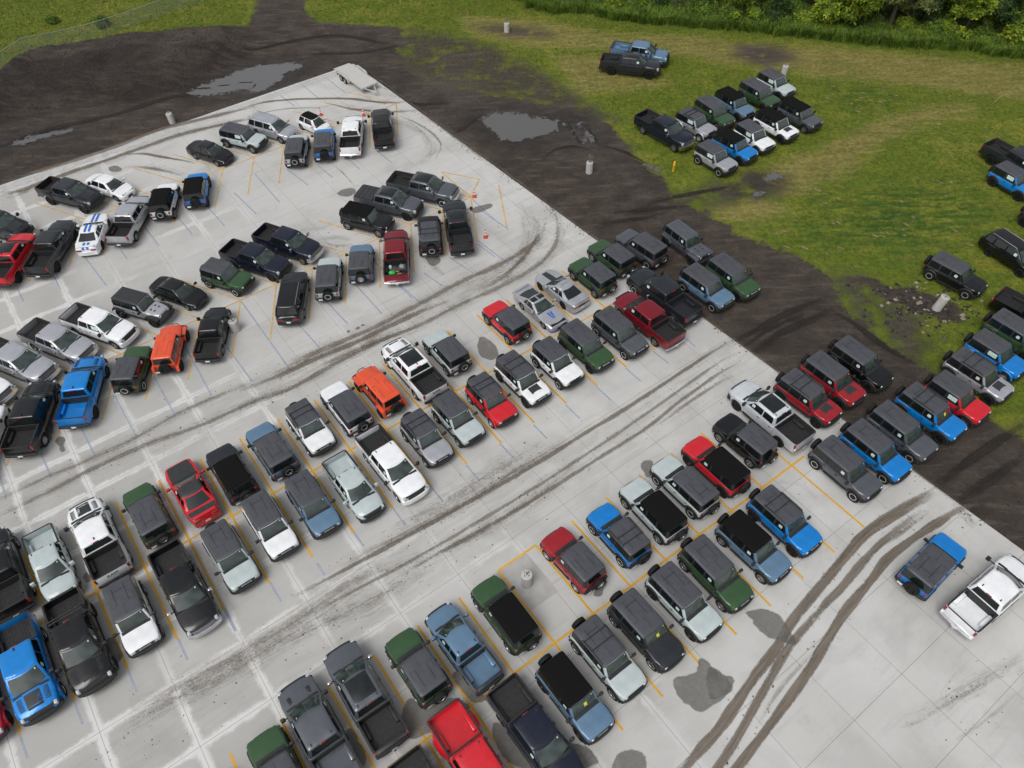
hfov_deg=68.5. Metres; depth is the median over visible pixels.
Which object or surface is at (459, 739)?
pickup truck
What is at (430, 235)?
boxy suv
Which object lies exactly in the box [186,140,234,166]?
sedan
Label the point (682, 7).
bush
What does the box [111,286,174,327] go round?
off road suv
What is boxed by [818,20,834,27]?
bush
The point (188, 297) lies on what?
sedan
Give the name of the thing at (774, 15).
bush
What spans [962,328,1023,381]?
boxy suv
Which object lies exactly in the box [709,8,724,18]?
bush
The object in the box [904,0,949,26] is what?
tree
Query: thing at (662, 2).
bush
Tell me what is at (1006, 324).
boxy suv
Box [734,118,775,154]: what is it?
boxy suv
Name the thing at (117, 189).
sedan
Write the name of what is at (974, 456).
wheel ruts
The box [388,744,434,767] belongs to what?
pickup truck
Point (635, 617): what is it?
boxy suv
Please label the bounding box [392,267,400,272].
soil pile
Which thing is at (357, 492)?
pickup truck
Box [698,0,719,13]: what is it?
bush
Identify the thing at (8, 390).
pickup truck
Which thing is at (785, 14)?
bush
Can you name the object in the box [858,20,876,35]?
bush
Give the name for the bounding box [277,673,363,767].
pickup truck
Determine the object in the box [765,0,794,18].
tree
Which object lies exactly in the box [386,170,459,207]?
pickup truck
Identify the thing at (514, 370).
boxy suv
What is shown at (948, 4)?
tree
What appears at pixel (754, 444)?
boxy suv
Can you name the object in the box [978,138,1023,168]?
pickup truck
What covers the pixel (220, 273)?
boxy suv
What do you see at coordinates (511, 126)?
puddle
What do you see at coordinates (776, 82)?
boxy suv
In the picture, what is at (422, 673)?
boxy suv
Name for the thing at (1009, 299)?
pickup truck
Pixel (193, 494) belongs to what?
sports coupe
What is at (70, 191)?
pickup truck
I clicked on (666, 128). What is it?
pickup truck
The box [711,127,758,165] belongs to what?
boxy suv
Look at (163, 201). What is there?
boxy suv
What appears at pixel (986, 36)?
bush
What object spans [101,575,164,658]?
boxy suv
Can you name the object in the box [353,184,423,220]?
pickup truck
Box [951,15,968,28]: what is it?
bush
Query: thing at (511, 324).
boxy suv
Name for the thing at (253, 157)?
parking lines
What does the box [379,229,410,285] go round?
pickup truck
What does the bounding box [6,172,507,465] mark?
parking lines angled
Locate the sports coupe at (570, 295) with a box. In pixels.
[535,270,589,312]
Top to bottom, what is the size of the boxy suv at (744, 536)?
1.831 m
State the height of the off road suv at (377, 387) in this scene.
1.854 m
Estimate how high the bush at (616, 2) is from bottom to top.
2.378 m
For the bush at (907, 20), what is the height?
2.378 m
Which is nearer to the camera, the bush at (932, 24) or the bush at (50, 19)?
the bush at (932, 24)
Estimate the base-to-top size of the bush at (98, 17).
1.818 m
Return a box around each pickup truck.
[0,210,34,241]
[0,233,36,287]
[0,337,60,382]
[0,371,17,403]
[0,380,60,458]
[0,404,10,443]
[0,526,36,623]
[0,610,67,726]
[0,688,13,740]
[16,317,98,365]
[21,523,81,601]
[22,220,79,278]
[34,176,105,213]
[41,586,118,697]
[54,355,109,429]
[58,302,139,348]
[63,495,133,588]
[104,196,149,246]
[147,538,222,639]
[193,307,231,363]
[218,238,292,281]
[251,222,323,264]
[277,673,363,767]
[321,450,385,523]
[323,638,410,759]
[337,116,366,157]
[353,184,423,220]
[354,423,429,505]
[367,108,394,149]
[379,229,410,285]
[381,336,449,404]
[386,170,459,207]
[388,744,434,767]
[424,601,504,696]
[426,698,505,767]
[438,200,474,255]
[485,672,584,767]
[599,51,660,79]
[609,40,669,65]
[612,290,686,350]
[626,266,703,327]
[633,108,695,152]
[727,379,815,453]
[939,553,1023,640]
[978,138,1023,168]
[987,286,1023,318]
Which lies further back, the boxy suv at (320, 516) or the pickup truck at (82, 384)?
the pickup truck at (82, 384)
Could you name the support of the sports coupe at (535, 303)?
on the concrete slab
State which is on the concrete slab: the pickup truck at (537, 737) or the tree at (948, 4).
the pickup truck at (537, 737)
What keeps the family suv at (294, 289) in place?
on the concrete slab
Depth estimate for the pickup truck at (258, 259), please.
59.62 m
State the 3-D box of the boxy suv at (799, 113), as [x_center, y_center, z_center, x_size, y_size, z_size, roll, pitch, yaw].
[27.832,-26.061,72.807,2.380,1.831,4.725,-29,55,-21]
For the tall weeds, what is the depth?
85.47 m
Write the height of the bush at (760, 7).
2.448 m
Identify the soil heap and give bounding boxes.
[845,280,983,337]
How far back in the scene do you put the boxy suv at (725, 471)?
46.11 m
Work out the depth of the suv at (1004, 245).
59.16 m
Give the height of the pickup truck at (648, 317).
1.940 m
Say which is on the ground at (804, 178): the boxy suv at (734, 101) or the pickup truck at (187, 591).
the boxy suv at (734, 101)
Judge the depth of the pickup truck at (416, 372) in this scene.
51.63 m
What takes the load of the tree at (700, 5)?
on the ground at (804, 178)
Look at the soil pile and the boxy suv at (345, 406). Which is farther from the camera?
the soil pile
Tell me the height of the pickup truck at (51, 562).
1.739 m
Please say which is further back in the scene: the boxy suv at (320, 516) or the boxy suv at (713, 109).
the boxy suv at (713, 109)
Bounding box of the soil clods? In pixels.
[0,0,1023,535]
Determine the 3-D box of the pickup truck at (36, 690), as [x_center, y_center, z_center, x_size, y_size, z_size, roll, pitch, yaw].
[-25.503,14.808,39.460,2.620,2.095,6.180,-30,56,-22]
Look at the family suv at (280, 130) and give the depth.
72.31 m
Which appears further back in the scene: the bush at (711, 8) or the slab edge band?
the bush at (711, 8)
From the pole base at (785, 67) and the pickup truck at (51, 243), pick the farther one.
the pole base at (785, 67)
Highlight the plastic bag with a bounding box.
[399,264,405,270]
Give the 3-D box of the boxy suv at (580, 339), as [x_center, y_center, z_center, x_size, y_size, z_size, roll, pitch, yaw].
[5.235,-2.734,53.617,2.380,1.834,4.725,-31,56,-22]
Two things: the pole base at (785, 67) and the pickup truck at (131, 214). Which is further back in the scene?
the pole base at (785, 67)
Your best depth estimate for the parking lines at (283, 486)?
47.29 m
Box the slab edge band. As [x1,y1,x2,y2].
[0,71,337,190]
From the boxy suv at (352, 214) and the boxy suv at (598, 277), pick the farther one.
the boxy suv at (352, 214)
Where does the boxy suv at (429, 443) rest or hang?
on the concrete slab
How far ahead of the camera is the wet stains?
39.08 m
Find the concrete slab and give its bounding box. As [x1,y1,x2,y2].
[0,64,1023,767]
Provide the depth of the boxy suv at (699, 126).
71.39 m
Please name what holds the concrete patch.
on the concrete slab
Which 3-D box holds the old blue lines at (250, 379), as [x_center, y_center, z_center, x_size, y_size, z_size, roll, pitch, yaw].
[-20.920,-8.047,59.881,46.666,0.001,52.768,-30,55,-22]
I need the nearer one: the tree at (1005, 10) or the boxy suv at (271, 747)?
the boxy suv at (271, 747)
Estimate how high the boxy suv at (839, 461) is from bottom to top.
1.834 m
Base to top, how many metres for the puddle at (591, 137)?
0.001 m
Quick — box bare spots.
[776,59,988,267]
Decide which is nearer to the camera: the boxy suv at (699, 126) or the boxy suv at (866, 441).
the boxy suv at (866, 441)
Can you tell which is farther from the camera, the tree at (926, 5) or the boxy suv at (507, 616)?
the tree at (926, 5)
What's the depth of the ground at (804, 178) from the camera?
73.36 m
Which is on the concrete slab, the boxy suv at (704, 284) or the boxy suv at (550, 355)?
the boxy suv at (550, 355)
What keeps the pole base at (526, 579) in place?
on the concrete patch
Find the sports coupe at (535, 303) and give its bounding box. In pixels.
[513,283,567,331]
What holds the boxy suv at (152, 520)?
on the concrete slab
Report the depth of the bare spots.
63.54 m
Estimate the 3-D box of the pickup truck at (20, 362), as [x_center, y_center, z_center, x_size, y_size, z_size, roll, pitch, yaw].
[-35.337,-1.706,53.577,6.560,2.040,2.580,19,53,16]
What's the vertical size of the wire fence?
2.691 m
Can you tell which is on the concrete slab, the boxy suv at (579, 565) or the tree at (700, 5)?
the boxy suv at (579, 565)
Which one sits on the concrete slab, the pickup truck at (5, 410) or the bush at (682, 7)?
the pickup truck at (5, 410)
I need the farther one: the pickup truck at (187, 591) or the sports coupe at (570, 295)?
the sports coupe at (570, 295)
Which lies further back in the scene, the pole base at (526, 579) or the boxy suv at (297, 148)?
the boxy suv at (297, 148)
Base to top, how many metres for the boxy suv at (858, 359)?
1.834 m
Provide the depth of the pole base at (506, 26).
86.31 m
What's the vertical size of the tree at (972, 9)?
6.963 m
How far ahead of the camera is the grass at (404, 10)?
80.72 m
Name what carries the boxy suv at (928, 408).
on the ground at (804, 178)
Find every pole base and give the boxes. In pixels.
[165,112,175,123]
[228,318,240,333]
[504,21,508,32]
[521,569,532,588]
[586,154,594,173]
[781,64,788,75]
[932,294,949,311]
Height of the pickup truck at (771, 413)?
1.940 m
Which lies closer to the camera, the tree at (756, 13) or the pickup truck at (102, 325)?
the pickup truck at (102, 325)
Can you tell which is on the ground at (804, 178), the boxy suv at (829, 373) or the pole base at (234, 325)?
the boxy suv at (829, 373)
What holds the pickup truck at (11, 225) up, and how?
on the concrete slab
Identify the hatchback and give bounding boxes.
[297,111,331,132]
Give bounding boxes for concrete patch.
[489,553,557,612]
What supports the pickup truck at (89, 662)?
on the concrete slab
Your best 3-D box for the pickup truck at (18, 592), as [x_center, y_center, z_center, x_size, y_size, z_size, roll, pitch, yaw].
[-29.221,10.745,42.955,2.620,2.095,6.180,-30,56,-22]
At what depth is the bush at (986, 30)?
82.59 m
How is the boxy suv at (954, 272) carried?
on the ground at (804, 178)
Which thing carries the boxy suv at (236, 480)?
on the concrete slab
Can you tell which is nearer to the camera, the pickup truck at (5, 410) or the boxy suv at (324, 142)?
the pickup truck at (5, 410)
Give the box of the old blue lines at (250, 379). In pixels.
[0,75,695,758]
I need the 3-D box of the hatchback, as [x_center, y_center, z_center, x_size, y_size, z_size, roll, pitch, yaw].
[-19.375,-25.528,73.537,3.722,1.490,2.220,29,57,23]
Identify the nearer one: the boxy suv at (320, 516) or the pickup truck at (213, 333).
the boxy suv at (320, 516)
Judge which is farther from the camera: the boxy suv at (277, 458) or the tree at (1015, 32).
the tree at (1015, 32)
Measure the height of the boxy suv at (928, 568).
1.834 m
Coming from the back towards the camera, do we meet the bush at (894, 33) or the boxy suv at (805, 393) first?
the bush at (894, 33)
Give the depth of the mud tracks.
43.37 m
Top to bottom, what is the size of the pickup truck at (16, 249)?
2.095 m
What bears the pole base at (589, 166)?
on the ground at (804, 178)
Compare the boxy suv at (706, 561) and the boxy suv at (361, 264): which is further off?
the boxy suv at (361, 264)
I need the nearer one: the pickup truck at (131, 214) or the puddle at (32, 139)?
the pickup truck at (131, 214)
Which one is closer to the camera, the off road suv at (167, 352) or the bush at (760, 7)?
the off road suv at (167, 352)
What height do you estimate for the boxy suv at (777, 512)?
1.907 m
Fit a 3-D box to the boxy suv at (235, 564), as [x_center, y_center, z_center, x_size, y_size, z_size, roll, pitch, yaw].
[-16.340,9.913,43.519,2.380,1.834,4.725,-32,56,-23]
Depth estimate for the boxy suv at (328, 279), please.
57.61 m
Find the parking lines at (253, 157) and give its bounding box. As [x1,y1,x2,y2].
[29,91,398,281]
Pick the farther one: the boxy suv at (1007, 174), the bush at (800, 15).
the bush at (800, 15)
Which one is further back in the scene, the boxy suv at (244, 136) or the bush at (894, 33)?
the bush at (894, 33)
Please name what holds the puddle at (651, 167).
on the ground at (804, 178)
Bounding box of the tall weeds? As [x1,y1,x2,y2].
[518,0,1023,58]
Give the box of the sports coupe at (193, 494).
[165,458,221,527]
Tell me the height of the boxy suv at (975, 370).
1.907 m
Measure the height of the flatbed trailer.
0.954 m
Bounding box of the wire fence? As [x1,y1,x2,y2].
[0,0,203,66]
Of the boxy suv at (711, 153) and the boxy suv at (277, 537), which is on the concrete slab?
the boxy suv at (277, 537)
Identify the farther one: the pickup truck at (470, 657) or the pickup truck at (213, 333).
the pickup truck at (213, 333)
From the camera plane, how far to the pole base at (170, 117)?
74.95 m
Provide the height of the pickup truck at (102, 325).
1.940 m
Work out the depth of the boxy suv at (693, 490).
45.20 m
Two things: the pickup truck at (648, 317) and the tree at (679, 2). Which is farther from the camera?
the tree at (679, 2)
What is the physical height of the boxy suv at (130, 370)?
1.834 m
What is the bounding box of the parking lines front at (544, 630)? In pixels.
[229,432,864,767]
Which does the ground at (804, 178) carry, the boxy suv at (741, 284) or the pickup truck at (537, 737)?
the boxy suv at (741, 284)
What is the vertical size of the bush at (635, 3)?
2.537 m
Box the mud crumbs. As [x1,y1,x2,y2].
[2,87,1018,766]
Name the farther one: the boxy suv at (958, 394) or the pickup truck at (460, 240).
the pickup truck at (460, 240)
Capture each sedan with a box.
[84,173,135,201]
[149,276,208,310]
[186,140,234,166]
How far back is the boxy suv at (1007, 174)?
65.02 m
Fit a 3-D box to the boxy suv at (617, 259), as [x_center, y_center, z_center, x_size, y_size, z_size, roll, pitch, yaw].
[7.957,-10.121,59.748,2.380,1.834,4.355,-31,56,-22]
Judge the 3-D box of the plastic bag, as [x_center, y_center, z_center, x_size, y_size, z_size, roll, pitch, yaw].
[-8.611,-9.213,59.104,0.635,0.540,0.533,-2,50,0]
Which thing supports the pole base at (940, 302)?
on the ground at (804, 178)
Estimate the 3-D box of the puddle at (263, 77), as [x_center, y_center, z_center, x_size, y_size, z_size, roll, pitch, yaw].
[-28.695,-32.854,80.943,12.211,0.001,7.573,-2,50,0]
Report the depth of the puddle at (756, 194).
66.18 m
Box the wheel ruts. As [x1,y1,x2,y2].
[14,34,1009,493]
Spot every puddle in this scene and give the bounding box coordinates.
[8,128,73,145]
[187,62,302,96]
[477,111,565,141]
[581,129,594,144]
[643,163,662,173]
[749,191,765,199]
[765,172,784,180]
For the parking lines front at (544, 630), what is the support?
on the concrete slab
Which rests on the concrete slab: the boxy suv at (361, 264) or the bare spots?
the boxy suv at (361, 264)
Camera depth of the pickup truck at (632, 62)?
78.99 m
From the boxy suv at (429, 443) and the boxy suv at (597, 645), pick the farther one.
the boxy suv at (429, 443)
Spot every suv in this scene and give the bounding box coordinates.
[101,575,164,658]
[109,346,152,394]
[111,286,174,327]
[121,482,178,548]
[148,183,181,220]
[151,323,189,373]
[182,173,211,209]
[199,257,255,296]
[200,519,262,594]
[206,443,260,505]
[219,121,268,153]
[241,489,301,561]
[246,421,300,481]
[246,725,302,767]
[247,111,297,143]
[275,272,309,325]
[284,134,310,167]
[284,469,343,539]
[285,398,337,456]
[311,129,335,161]
[313,257,343,300]
[320,381,373,436]
[339,201,394,237]
[345,244,374,283]
[351,366,407,418]
[384,627,452,709]
[400,408,454,468]
[414,216,442,255]
[422,329,471,376]
[431,389,485,447]
[465,371,518,428]
[470,575,541,655]
[482,300,532,344]
[494,350,551,408]
[530,336,584,389]
[535,651,614,745]
[540,527,607,594]
[557,318,614,373]
[568,257,617,298]
[569,614,647,703]
[586,503,651,568]
[587,239,635,278]
[591,305,648,359]
[607,588,685,673]
[614,229,667,268]
[618,477,688,545]
[644,561,723,643]
[650,455,719,519]
[659,219,712,265]
[675,106,716,141]
[677,262,734,312]
[677,534,753,613]
[681,436,750,498]
[693,94,735,130]
[693,139,737,177]
[705,252,760,302]
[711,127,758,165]
[712,413,777,468]
[714,86,755,122]
[714,509,792,585]
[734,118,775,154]
[738,77,780,109]
[746,484,822,558]
[753,106,798,144]
[756,67,795,99]
[773,368,842,428]
[776,96,822,133]
[799,350,865,409]
[807,435,882,502]
[826,335,893,392]
[838,418,912,484]
[864,400,937,463]
[892,381,966,443]
[894,533,966,600]
[922,250,987,299]
[923,369,991,426]
[940,346,1014,405]
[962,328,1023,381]
[978,228,1023,277]
[980,308,1023,359]
[986,160,1023,201]
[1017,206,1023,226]
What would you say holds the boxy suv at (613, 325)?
on the concrete slab
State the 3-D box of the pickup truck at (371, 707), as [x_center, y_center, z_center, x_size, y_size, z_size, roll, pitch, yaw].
[-7.510,15.841,38.270,2.560,1.940,6.140,-29,55,-21]
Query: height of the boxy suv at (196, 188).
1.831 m
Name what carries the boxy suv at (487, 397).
on the concrete slab
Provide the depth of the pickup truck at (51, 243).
60.78 m
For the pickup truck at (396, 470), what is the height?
1.940 m
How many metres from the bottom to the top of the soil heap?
0.234 m
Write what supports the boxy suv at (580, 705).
on the concrete slab
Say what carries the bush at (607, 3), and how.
on the ground at (804, 178)
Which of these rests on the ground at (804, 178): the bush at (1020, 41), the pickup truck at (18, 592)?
the bush at (1020, 41)
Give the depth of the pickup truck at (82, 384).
50.81 m
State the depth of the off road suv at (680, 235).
60.16 m
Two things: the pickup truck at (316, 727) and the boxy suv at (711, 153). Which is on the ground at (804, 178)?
the boxy suv at (711, 153)
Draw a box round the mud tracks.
[26,97,956,767]
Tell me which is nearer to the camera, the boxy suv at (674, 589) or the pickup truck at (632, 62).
the boxy suv at (674, 589)
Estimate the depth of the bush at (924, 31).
82.78 m
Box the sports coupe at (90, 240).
[75,213,110,255]
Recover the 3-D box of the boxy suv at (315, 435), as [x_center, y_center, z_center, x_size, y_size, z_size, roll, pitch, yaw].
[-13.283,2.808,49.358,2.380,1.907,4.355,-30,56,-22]
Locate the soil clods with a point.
(308, 76)
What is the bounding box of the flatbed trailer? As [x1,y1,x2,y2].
[334,63,377,95]
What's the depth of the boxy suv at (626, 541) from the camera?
43.14 m
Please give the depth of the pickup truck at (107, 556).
43.46 m
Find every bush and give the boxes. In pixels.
[44,14,59,23]
[93,11,109,28]
[600,0,611,7]
[603,0,624,6]
[627,0,650,8]
[653,0,670,8]
[674,1,693,14]
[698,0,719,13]
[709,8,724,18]
[720,2,742,19]
[745,2,764,16]
[766,11,779,24]
[772,4,791,17]
[793,5,814,25]
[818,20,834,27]
[844,12,863,28]
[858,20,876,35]
[869,14,888,30]
[890,28,902,35]
[894,13,920,32]
[911,26,932,38]
[918,16,942,36]
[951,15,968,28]
[973,21,995,37]
[979,34,991,41]
[994,29,1009,40]
[1008,40,1023,48]
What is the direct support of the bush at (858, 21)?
on the ground at (804, 178)
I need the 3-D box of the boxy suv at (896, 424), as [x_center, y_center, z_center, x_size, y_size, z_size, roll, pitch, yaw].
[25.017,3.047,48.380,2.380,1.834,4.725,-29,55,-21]
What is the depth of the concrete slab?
46.21 m
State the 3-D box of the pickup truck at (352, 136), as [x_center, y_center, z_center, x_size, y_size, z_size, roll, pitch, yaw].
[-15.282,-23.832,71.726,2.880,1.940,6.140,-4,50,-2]
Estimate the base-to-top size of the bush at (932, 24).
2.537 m
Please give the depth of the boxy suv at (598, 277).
57.50 m
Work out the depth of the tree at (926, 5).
82.74 m
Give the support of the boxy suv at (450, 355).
on the concrete slab
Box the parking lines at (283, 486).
[1,270,655,733]
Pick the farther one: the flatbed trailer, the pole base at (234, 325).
the flatbed trailer
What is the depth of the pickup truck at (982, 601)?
40.53 m
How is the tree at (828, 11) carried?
on the ground at (804, 178)
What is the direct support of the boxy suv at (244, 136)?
on the concrete slab
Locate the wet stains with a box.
[40,166,794,767]
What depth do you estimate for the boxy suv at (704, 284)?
56.72 m
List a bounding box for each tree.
[671,0,689,5]
[688,0,717,14]
[723,0,764,19]
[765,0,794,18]
[802,0,885,24]
[878,0,936,24]
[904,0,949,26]
[935,0,963,9]
[940,0,1002,44]
[976,0,1023,33]
[1001,11,1023,45]
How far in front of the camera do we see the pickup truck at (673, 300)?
55.94 m
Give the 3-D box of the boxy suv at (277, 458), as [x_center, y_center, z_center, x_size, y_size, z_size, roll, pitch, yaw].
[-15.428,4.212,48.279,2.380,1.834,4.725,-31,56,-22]
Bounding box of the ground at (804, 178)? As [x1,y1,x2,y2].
[0,0,1023,550]
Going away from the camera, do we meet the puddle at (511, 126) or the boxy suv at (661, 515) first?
the boxy suv at (661, 515)
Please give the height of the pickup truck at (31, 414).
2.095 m
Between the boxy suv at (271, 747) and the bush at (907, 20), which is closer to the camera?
the boxy suv at (271, 747)
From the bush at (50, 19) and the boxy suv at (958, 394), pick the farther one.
the bush at (50, 19)
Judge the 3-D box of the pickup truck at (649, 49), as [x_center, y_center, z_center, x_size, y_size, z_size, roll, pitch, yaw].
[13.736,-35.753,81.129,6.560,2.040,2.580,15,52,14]
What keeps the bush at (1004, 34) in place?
on the ground at (804, 178)
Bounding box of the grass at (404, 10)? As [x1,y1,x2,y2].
[0,0,1023,412]
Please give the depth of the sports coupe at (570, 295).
57.06 m
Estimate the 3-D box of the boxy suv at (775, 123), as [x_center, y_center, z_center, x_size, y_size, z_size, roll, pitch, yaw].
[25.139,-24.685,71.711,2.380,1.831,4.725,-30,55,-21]
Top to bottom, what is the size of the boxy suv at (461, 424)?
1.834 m
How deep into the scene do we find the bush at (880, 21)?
84.30 m
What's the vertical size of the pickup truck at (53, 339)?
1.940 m
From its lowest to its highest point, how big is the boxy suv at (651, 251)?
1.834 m
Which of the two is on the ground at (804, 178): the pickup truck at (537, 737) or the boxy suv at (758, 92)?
the boxy suv at (758, 92)
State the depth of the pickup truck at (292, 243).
60.84 m

